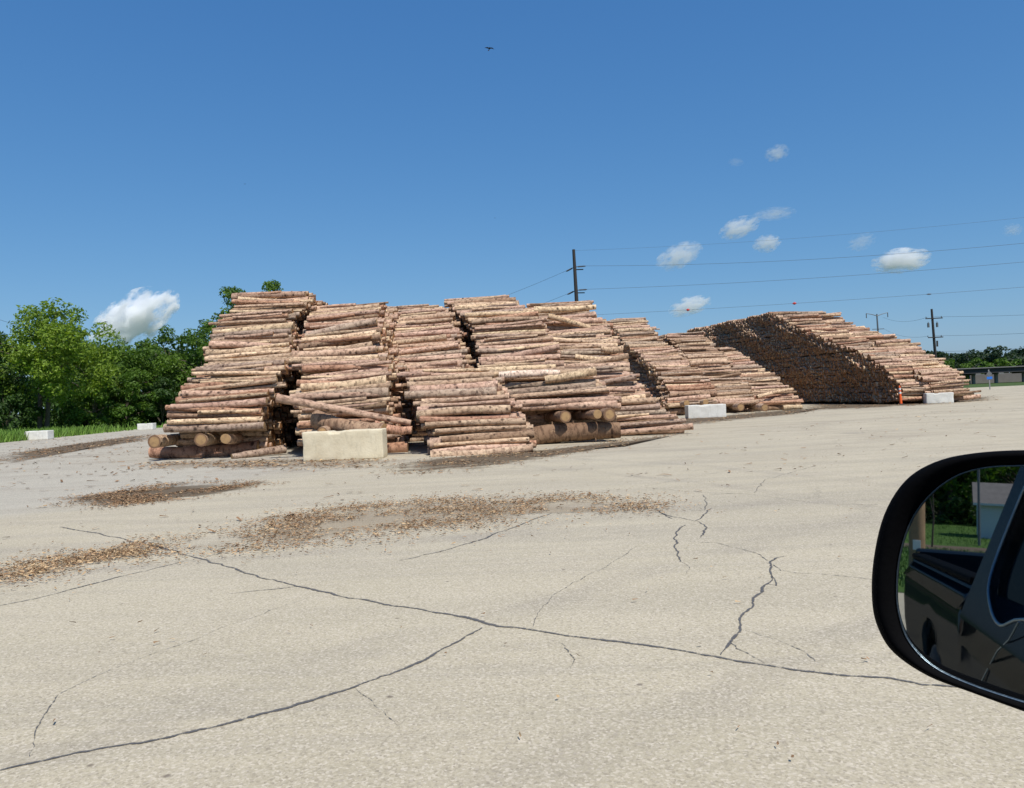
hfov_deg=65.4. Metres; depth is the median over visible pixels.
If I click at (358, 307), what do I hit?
log
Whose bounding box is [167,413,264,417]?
log
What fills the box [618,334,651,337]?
log
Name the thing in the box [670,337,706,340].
log
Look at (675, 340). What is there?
log
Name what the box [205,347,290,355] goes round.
log
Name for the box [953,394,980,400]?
log
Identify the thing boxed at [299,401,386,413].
log
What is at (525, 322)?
log
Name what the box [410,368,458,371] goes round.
log
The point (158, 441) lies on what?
log
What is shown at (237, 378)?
log
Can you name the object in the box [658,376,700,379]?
log
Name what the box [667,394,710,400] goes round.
log
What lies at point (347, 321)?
log
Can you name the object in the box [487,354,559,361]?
log
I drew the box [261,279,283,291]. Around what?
tree
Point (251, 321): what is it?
log
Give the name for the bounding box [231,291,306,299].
log
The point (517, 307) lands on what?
log
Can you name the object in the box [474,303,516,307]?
log
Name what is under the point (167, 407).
log
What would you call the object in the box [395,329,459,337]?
log
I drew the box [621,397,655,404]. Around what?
log
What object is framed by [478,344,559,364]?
log
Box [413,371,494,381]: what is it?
log
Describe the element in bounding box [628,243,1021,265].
power line
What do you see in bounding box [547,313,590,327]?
log
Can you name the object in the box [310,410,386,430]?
log
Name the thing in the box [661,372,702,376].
log
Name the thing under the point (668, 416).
log
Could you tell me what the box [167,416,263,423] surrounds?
log
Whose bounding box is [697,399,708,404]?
log
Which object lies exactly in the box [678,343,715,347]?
log
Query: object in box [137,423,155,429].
concrete block
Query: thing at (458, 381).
log
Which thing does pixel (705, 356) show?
log
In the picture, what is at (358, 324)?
log
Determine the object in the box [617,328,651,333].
log
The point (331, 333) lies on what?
log
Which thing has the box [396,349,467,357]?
log
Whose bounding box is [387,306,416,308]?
log
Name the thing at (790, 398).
log
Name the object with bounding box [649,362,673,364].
log
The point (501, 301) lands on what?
log
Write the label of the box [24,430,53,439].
concrete block
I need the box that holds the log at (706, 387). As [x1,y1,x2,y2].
[667,385,714,390]
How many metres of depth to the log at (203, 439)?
23.00 m
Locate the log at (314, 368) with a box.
[302,364,388,372]
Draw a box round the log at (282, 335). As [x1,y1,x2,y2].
[214,333,288,339]
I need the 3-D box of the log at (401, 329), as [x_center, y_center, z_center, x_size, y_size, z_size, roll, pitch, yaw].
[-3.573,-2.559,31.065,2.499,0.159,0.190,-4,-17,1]
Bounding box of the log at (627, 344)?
[625,341,664,346]
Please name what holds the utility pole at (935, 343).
on the ground at (994, 384)
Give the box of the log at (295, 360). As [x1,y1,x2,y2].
[289,354,378,363]
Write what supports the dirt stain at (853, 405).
on the parking lot
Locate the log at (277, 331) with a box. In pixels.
[210,329,291,338]
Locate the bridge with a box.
[957,366,1023,383]
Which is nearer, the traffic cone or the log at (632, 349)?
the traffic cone
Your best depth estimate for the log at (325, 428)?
20.75 m
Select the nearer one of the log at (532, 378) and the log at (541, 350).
the log at (532, 378)
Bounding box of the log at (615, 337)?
[570,336,617,339]
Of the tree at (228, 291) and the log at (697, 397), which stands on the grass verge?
the tree at (228, 291)
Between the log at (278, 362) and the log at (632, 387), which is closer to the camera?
the log at (278, 362)
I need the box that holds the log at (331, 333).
[304,329,368,336]
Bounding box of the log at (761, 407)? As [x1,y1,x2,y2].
[747,403,768,410]
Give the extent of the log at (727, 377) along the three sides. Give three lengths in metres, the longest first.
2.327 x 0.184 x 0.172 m
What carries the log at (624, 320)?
on the piled logs at (816, 357)
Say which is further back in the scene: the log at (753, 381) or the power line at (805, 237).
the power line at (805, 237)
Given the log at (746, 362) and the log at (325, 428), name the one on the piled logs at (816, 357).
the log at (746, 362)
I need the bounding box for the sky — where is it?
[0,0,1023,413]
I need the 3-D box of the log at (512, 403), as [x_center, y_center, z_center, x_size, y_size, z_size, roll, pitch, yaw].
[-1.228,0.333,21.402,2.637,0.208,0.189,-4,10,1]
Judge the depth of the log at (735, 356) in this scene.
52.93 m
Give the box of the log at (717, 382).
[704,382,730,383]
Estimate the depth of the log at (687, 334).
55.04 m
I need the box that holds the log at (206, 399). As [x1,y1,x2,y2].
[179,392,267,403]
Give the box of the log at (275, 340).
[211,339,292,344]
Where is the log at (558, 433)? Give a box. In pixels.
[530,421,620,444]
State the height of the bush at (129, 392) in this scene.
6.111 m
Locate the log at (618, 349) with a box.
[601,345,623,352]
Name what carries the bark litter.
on the parking lot
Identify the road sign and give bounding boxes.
[986,370,991,389]
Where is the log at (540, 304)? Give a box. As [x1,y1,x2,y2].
[530,302,592,305]
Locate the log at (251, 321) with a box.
[208,318,285,324]
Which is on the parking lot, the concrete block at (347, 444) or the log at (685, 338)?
the concrete block at (347, 444)
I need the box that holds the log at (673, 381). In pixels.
[663,380,704,382]
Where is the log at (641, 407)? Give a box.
[614,403,659,411]
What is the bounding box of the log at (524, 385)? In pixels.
[502,379,596,388]
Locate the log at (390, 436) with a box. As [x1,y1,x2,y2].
[387,434,400,438]
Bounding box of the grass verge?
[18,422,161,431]
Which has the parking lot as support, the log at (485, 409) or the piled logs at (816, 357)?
the piled logs at (816, 357)
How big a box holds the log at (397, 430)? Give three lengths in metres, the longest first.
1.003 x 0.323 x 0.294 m
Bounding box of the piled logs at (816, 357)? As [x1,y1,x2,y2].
[167,291,980,454]
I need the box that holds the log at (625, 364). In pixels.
[564,362,629,367]
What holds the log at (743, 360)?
on the piled logs at (816, 357)
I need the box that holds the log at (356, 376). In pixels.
[313,371,391,380]
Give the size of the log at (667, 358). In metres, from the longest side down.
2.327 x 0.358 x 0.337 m
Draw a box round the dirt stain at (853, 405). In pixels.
[808,398,979,408]
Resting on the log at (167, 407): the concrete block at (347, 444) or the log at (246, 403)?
the log at (246, 403)
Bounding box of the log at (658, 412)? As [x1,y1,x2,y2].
[615,409,665,414]
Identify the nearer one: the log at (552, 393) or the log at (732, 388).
the log at (552, 393)
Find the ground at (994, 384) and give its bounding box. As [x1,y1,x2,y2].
[961,375,1023,387]
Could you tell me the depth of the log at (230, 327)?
28.40 m
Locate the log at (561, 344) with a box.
[559,343,613,345]
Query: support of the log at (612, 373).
on the piled logs at (816, 357)
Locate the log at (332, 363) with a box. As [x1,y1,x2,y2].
[292,360,379,367]
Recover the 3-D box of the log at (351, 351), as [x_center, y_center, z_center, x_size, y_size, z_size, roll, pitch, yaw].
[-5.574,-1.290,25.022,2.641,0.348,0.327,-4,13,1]
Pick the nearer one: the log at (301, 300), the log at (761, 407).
the log at (301, 300)
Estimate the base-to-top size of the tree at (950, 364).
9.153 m
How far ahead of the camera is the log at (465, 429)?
20.81 m
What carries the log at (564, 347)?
on the piled logs at (816, 357)
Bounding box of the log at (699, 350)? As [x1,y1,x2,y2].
[681,348,717,351]
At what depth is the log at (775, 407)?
43.49 m
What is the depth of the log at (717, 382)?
44.94 m
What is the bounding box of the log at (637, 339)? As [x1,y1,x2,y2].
[622,337,656,340]
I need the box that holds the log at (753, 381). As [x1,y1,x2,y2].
[742,380,779,382]
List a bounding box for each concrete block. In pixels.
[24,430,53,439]
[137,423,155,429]
[302,428,387,461]
[685,404,725,418]
[923,392,953,403]
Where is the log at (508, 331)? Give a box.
[472,329,544,334]
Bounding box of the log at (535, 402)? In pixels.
[516,397,618,406]
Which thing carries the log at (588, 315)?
on the piled logs at (816, 357)
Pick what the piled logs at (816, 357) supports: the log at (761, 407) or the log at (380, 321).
the log at (380, 321)
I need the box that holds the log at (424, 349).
[398,343,458,355]
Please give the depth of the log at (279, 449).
23.06 m
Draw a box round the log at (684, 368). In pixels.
[655,367,697,370]
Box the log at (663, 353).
[645,352,679,354]
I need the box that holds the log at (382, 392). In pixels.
[309,387,389,400]
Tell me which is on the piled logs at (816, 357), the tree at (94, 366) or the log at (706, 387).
the log at (706, 387)
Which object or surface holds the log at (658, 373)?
on the piled logs at (816, 357)
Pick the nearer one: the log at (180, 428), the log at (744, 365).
the log at (180, 428)
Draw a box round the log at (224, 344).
[209,341,271,347]
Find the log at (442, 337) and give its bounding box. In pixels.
[392,334,446,344]
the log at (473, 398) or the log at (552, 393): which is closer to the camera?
the log at (473, 398)
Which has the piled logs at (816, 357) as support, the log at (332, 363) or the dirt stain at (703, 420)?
the log at (332, 363)
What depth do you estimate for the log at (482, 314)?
32.18 m
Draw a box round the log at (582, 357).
[575,354,610,360]
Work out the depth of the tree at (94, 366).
75.33 m
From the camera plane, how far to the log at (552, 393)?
23.83 m
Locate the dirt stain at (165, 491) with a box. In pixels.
[77,482,261,503]
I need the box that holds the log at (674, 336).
[666,335,702,337]
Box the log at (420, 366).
[406,360,461,368]
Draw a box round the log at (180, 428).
[163,422,265,432]
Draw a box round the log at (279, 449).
[231,445,286,458]
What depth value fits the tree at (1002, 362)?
293.31 m
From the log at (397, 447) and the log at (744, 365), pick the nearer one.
the log at (397, 447)
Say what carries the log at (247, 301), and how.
on the piled logs at (816, 357)
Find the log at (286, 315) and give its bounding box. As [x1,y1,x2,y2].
[218,313,288,321]
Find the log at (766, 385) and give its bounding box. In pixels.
[748,383,782,385]
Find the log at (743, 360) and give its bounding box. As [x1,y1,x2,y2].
[729,358,749,361]
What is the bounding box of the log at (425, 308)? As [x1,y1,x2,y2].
[404,307,442,309]
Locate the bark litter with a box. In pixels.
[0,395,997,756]
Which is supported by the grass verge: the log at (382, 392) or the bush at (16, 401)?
the bush at (16, 401)
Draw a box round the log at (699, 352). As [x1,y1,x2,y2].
[684,351,720,353]
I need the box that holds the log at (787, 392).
[754,391,796,394]
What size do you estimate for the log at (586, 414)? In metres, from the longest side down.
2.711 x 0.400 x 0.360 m
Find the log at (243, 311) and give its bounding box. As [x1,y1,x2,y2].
[229,309,301,313]
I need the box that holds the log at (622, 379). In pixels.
[599,374,636,383]
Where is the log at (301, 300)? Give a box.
[238,297,312,302]
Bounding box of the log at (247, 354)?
[204,349,290,361]
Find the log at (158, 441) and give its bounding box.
[148,434,180,448]
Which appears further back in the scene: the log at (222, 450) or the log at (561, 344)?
the log at (561, 344)
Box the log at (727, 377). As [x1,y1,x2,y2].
[705,375,741,377]
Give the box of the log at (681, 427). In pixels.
[621,423,693,434]
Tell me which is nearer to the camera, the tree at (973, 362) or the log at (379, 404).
the log at (379, 404)
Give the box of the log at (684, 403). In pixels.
[677,400,689,407]
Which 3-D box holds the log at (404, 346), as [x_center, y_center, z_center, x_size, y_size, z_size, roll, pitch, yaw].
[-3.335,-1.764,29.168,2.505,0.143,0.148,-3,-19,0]
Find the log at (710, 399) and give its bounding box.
[666,398,713,404]
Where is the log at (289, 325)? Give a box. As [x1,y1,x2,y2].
[213,322,294,331]
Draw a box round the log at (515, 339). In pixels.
[481,335,547,342]
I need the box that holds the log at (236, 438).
[220,433,243,443]
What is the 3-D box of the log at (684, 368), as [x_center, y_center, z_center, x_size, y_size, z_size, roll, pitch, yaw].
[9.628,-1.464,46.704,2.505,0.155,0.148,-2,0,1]
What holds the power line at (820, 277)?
attached to the utility pole at (575, 291)
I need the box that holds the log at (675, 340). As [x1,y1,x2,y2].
[674,338,708,341]
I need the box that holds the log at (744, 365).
[733,364,758,366]
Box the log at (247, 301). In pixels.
[231,299,300,303]
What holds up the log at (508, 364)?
on the piled logs at (816, 357)
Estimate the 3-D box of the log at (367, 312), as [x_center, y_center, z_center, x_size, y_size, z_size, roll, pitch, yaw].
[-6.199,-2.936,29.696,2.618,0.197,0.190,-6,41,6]
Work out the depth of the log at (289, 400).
21.45 m
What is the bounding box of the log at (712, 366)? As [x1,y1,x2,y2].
[698,365,728,367]
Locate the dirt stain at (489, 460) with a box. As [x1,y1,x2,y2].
[395,436,668,469]
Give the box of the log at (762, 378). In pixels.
[742,377,779,379]
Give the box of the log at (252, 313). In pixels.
[219,309,291,317]
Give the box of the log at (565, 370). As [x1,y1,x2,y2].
[490,368,584,376]
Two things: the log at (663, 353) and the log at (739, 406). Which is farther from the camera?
the log at (663, 353)
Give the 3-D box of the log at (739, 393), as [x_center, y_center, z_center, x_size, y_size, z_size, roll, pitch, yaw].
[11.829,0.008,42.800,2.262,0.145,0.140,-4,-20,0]
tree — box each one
[0,297,125,429]
[0,331,42,420]
[57,340,132,417]
[69,340,186,419]
[135,324,204,389]
[153,328,210,391]
[179,319,215,353]
[198,286,269,341]
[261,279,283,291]
[942,359,966,375]
[959,357,995,378]
[985,357,1021,372]
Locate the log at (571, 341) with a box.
[553,339,612,342]
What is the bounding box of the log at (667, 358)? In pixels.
[644,356,681,362]
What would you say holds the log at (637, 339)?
on the piled logs at (816, 357)
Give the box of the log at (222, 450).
[148,440,259,458]
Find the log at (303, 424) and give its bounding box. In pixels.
[297,416,394,427]
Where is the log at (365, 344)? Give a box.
[316,341,372,350]
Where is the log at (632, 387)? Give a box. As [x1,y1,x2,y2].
[612,385,639,388]
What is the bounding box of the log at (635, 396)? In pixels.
[622,394,645,398]
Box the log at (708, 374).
[702,370,739,375]
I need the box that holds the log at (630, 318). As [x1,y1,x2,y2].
[613,317,645,319]
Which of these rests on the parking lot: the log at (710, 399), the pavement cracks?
the pavement cracks
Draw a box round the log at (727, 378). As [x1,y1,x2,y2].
[711,378,744,379]
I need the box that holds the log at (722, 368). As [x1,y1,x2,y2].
[700,367,728,370]
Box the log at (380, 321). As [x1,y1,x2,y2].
[310,319,384,328]
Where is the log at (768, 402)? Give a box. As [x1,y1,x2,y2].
[759,401,803,403]
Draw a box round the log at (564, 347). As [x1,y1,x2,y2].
[559,346,584,349]
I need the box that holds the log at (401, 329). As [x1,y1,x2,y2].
[394,324,451,331]
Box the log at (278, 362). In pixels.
[203,360,285,367]
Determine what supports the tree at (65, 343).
on the grass verge
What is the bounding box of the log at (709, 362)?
[689,359,727,365]
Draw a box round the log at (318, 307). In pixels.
[317,304,360,308]
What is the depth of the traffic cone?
43.92 m
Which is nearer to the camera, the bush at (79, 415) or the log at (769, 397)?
the log at (769, 397)
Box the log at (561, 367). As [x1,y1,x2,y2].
[544,366,563,368]
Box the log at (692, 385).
[666,382,710,389]
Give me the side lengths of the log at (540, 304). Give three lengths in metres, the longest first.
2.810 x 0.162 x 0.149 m
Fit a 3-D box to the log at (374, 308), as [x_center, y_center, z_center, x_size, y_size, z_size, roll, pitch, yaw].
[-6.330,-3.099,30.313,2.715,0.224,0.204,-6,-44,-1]
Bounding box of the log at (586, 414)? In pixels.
[572,409,601,419]
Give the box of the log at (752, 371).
[740,370,764,372]
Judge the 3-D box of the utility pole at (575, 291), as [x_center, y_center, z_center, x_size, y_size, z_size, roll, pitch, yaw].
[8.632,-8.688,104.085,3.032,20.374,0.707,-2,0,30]
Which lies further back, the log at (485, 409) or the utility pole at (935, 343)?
the utility pole at (935, 343)
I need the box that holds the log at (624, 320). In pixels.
[610,320,639,321]
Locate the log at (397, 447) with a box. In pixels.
[387,441,408,452]
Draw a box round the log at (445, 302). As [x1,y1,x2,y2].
[444,295,498,304]
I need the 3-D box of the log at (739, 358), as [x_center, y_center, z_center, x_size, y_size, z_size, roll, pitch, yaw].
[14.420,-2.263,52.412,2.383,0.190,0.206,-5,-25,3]
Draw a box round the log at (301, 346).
[298,335,381,350]
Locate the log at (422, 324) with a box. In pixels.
[397,321,450,325]
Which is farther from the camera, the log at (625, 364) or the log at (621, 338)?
the log at (621, 338)
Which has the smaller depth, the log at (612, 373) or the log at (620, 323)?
the log at (612, 373)
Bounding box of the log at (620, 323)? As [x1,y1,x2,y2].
[613,321,647,324]
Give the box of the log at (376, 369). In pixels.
[301,367,388,379]
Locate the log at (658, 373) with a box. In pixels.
[657,370,699,374]
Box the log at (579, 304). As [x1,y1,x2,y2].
[561,303,589,305]
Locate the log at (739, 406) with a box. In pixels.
[726,403,743,410]
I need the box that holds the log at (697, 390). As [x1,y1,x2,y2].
[670,389,714,393]
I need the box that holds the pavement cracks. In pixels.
[0,456,953,769]
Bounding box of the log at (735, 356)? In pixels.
[727,356,745,358]
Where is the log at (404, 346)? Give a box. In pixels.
[397,342,454,347]
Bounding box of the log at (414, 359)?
[395,355,465,361]
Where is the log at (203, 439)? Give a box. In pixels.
[194,433,220,445]
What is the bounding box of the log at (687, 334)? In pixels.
[669,332,704,334]
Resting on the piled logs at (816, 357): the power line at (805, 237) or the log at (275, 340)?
the log at (275, 340)
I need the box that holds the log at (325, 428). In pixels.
[317,426,330,430]
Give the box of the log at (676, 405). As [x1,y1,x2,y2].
[668,402,716,407]
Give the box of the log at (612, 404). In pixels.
[522,400,617,410]
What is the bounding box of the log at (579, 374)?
[544,367,596,383]
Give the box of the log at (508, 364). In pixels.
[478,362,534,367]
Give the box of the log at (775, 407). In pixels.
[726,403,800,412]
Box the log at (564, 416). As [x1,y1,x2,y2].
[543,410,570,422]
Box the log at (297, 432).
[295,421,385,434]
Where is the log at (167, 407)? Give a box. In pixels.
[165,405,262,414]
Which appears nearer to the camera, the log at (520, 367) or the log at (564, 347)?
the log at (520, 367)
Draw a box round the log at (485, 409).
[416,405,510,418]
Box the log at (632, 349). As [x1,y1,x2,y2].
[630,346,669,350]
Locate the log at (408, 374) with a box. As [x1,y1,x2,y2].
[397,372,444,377]
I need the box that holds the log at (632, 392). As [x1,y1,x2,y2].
[619,391,644,393]
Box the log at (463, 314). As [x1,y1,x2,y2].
[460,308,522,317]
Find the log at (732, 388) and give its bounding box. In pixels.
[715,386,745,390]
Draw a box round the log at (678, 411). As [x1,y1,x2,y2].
[668,408,684,414]
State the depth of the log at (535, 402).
23.25 m
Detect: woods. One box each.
[0,342,203,428]
[923,345,1023,379]
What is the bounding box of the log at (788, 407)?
[782,404,802,409]
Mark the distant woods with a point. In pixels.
(988, 355)
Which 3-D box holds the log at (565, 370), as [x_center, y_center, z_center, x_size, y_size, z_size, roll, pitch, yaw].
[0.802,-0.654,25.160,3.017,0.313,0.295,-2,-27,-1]
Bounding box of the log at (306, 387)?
[300,375,387,391]
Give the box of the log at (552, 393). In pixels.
[510,388,608,399]
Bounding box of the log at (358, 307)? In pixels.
[310,303,379,312]
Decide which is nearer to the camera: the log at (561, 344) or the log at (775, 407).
the log at (561, 344)
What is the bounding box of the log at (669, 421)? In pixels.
[620,418,685,426]
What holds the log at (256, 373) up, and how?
on the log at (237, 378)
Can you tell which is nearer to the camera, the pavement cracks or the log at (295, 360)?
the pavement cracks
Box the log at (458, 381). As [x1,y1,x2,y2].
[407,377,491,388]
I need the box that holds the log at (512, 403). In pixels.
[417,401,514,410]
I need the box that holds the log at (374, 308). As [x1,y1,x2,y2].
[309,307,380,315]
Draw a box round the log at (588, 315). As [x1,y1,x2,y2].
[562,312,595,317]
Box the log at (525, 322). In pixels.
[479,318,546,326]
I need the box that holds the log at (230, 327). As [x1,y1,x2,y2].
[212,323,279,329]
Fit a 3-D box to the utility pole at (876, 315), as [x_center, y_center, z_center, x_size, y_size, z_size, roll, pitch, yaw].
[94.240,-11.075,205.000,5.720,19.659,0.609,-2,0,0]
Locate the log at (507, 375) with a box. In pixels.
[499,370,559,379]
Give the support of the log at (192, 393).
on the piled logs at (816, 357)
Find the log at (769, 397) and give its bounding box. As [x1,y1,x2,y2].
[753,396,784,397]
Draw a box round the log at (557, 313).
[539,310,588,315]
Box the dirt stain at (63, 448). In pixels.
[0,436,145,461]
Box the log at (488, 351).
[478,348,534,353]
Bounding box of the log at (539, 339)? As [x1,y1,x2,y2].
[478,336,553,346]
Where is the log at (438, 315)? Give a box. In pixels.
[397,312,455,320]
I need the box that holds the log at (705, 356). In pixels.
[687,355,726,358]
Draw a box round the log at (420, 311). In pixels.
[394,308,444,315]
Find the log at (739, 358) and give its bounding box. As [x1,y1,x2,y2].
[728,357,749,359]
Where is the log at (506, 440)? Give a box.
[434,437,528,446]
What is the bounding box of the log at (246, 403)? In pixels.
[170,397,267,409]
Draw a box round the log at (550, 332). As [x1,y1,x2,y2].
[547,328,605,333]
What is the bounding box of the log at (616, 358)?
[571,353,628,363]
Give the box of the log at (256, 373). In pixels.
[191,371,280,375]
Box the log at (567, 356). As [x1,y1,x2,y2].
[561,355,607,357]
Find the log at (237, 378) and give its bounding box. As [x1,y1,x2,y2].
[192,375,276,382]
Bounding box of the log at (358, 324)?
[305,318,377,334]
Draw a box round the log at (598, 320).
[542,317,602,324]
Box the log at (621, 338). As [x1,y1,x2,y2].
[620,337,646,339]
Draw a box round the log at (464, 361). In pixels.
[404,359,466,363]
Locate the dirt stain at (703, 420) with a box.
[682,407,822,423]
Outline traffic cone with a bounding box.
[898,386,903,403]
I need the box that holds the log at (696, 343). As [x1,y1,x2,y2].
[676,342,712,344]
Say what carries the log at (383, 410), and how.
on the piled logs at (816, 357)
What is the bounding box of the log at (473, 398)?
[413,394,507,405]
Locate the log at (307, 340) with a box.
[301,330,376,342]
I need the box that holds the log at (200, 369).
[195,367,255,371]
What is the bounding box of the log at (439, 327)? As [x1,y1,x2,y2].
[394,325,452,334]
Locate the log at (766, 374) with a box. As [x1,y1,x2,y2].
[742,372,774,376]
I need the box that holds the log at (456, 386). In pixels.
[410,380,497,390]
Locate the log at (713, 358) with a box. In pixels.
[691,357,727,359]
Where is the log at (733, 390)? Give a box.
[717,389,748,392]
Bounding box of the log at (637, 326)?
[612,325,648,328]
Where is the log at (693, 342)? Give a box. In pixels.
[676,341,711,342]
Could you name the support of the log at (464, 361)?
on the piled logs at (816, 357)
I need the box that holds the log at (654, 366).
[652,365,694,367]
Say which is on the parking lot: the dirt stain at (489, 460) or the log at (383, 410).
the dirt stain at (489, 460)
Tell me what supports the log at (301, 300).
on the piled logs at (816, 357)
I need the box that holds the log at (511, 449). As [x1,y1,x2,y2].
[430,444,532,456]
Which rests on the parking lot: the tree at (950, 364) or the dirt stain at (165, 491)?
the dirt stain at (165, 491)
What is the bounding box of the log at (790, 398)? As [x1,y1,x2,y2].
[760,395,798,400]
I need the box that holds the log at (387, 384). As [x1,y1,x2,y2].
[296,381,391,393]
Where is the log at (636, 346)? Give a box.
[629,343,664,347]
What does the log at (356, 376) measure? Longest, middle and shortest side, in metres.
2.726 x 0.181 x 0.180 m
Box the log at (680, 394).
[669,391,716,397]
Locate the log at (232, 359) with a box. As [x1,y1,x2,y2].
[206,357,289,361]
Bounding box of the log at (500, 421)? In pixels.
[425,418,525,427]
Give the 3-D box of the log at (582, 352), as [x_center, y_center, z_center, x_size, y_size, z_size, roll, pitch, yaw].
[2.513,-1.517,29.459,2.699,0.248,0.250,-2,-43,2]
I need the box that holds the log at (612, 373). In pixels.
[597,372,632,375]
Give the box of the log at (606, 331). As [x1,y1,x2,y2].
[548,329,610,335]
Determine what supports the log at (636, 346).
on the piled logs at (816, 357)
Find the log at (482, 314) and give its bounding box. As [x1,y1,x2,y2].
[465,310,528,317]
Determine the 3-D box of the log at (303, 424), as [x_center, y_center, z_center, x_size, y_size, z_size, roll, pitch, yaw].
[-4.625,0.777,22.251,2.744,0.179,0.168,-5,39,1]
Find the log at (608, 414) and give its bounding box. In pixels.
[596,408,615,420]
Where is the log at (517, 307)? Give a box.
[461,305,524,312]
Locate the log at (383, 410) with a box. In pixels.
[298,405,389,419]
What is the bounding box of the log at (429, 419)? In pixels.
[420,415,509,422]
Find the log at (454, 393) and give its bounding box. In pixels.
[404,387,496,398]
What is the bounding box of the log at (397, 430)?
[375,421,412,434]
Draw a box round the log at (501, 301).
[486,300,518,302]
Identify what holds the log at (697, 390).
on the piled logs at (816, 357)
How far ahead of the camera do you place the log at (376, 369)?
23.72 m
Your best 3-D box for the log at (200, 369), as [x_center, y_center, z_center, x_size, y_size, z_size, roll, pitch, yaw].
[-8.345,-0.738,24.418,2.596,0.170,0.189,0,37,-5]
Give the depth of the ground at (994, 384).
178.99 m
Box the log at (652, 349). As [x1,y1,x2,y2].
[634,347,673,352]
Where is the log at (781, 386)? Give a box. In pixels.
[751,385,787,388]
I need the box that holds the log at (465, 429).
[435,425,525,433]
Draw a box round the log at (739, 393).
[711,392,753,396]
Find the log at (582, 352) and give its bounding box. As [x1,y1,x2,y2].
[561,351,616,354]
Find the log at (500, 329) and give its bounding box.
[473,324,544,332]
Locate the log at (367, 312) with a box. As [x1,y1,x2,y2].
[312,309,379,317]
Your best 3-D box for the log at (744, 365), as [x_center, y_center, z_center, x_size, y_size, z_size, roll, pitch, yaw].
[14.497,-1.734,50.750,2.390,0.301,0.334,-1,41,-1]
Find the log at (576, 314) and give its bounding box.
[539,311,594,318]
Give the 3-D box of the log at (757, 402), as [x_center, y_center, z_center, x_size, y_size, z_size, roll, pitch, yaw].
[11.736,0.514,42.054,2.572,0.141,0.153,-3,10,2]
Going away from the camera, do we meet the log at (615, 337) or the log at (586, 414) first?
the log at (586, 414)
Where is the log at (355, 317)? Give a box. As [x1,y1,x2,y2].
[308,314,377,322]
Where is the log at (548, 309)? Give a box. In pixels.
[534,305,595,312]
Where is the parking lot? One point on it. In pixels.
(466, 711)
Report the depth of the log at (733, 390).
43.65 m
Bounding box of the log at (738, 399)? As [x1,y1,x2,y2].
[714,397,752,403]
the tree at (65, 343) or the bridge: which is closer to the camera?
the tree at (65, 343)
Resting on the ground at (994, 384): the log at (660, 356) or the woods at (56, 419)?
the woods at (56, 419)
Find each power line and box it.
[575,217,1023,250]
[599,287,1019,314]
[606,262,1018,288]
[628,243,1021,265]
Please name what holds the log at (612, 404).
on the log at (608, 414)
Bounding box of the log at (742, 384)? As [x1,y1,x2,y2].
[711,383,747,387]
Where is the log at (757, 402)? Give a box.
[718,401,758,404]
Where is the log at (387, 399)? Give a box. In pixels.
[299,397,390,409]
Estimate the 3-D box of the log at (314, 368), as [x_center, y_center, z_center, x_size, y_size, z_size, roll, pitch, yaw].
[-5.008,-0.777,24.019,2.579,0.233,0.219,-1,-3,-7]
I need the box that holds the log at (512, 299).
[451,297,515,306]
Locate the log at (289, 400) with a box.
[275,394,411,425]
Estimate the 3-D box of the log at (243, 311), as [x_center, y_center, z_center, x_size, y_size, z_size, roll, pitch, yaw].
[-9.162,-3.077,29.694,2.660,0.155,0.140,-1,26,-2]
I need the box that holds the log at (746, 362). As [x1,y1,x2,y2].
[731,361,754,364]
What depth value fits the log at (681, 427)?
25.21 m
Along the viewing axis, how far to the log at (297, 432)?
22.25 m
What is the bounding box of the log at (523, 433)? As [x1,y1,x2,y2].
[441,429,533,442]
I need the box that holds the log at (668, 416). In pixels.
[617,414,673,420]
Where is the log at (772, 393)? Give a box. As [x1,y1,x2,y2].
[756,388,793,398]
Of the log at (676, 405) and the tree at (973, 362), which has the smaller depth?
the log at (676, 405)
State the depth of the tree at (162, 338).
80.44 m
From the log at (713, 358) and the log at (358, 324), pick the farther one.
the log at (713, 358)
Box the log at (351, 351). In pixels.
[292,345,376,356]
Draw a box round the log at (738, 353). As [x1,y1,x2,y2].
[724,352,740,354]
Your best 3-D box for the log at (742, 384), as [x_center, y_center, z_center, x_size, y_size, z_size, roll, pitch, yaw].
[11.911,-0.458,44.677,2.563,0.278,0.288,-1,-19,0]
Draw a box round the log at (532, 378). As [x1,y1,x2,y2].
[505,377,544,380]
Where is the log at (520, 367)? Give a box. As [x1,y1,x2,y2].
[480,364,555,370]
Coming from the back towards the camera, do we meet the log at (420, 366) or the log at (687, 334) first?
the log at (687, 334)
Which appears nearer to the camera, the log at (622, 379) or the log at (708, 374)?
the log at (622, 379)
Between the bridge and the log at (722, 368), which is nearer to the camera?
the log at (722, 368)
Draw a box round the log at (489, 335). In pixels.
[476,333,547,337]
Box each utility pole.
[566,249,586,300]
[866,312,887,331]
[925,309,942,357]
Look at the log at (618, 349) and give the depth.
28.88 m
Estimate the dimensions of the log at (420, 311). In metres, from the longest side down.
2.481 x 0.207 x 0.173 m
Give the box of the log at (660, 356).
[643,355,679,358]
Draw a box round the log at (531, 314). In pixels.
[482,311,538,318]
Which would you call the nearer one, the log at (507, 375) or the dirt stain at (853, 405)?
the log at (507, 375)
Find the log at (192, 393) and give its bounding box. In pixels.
[182,388,274,396]
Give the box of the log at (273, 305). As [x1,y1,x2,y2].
[234,302,303,307]
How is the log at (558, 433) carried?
on the parking lot
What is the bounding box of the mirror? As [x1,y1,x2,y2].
[872,450,1023,710]
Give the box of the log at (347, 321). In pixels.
[304,317,377,328]
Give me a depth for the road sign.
74.55 m
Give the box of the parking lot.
[0,385,1023,787]
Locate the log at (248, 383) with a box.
[181,377,277,391]
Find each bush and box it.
[0,389,45,433]
[60,389,124,428]
[103,370,161,426]
[138,376,179,424]

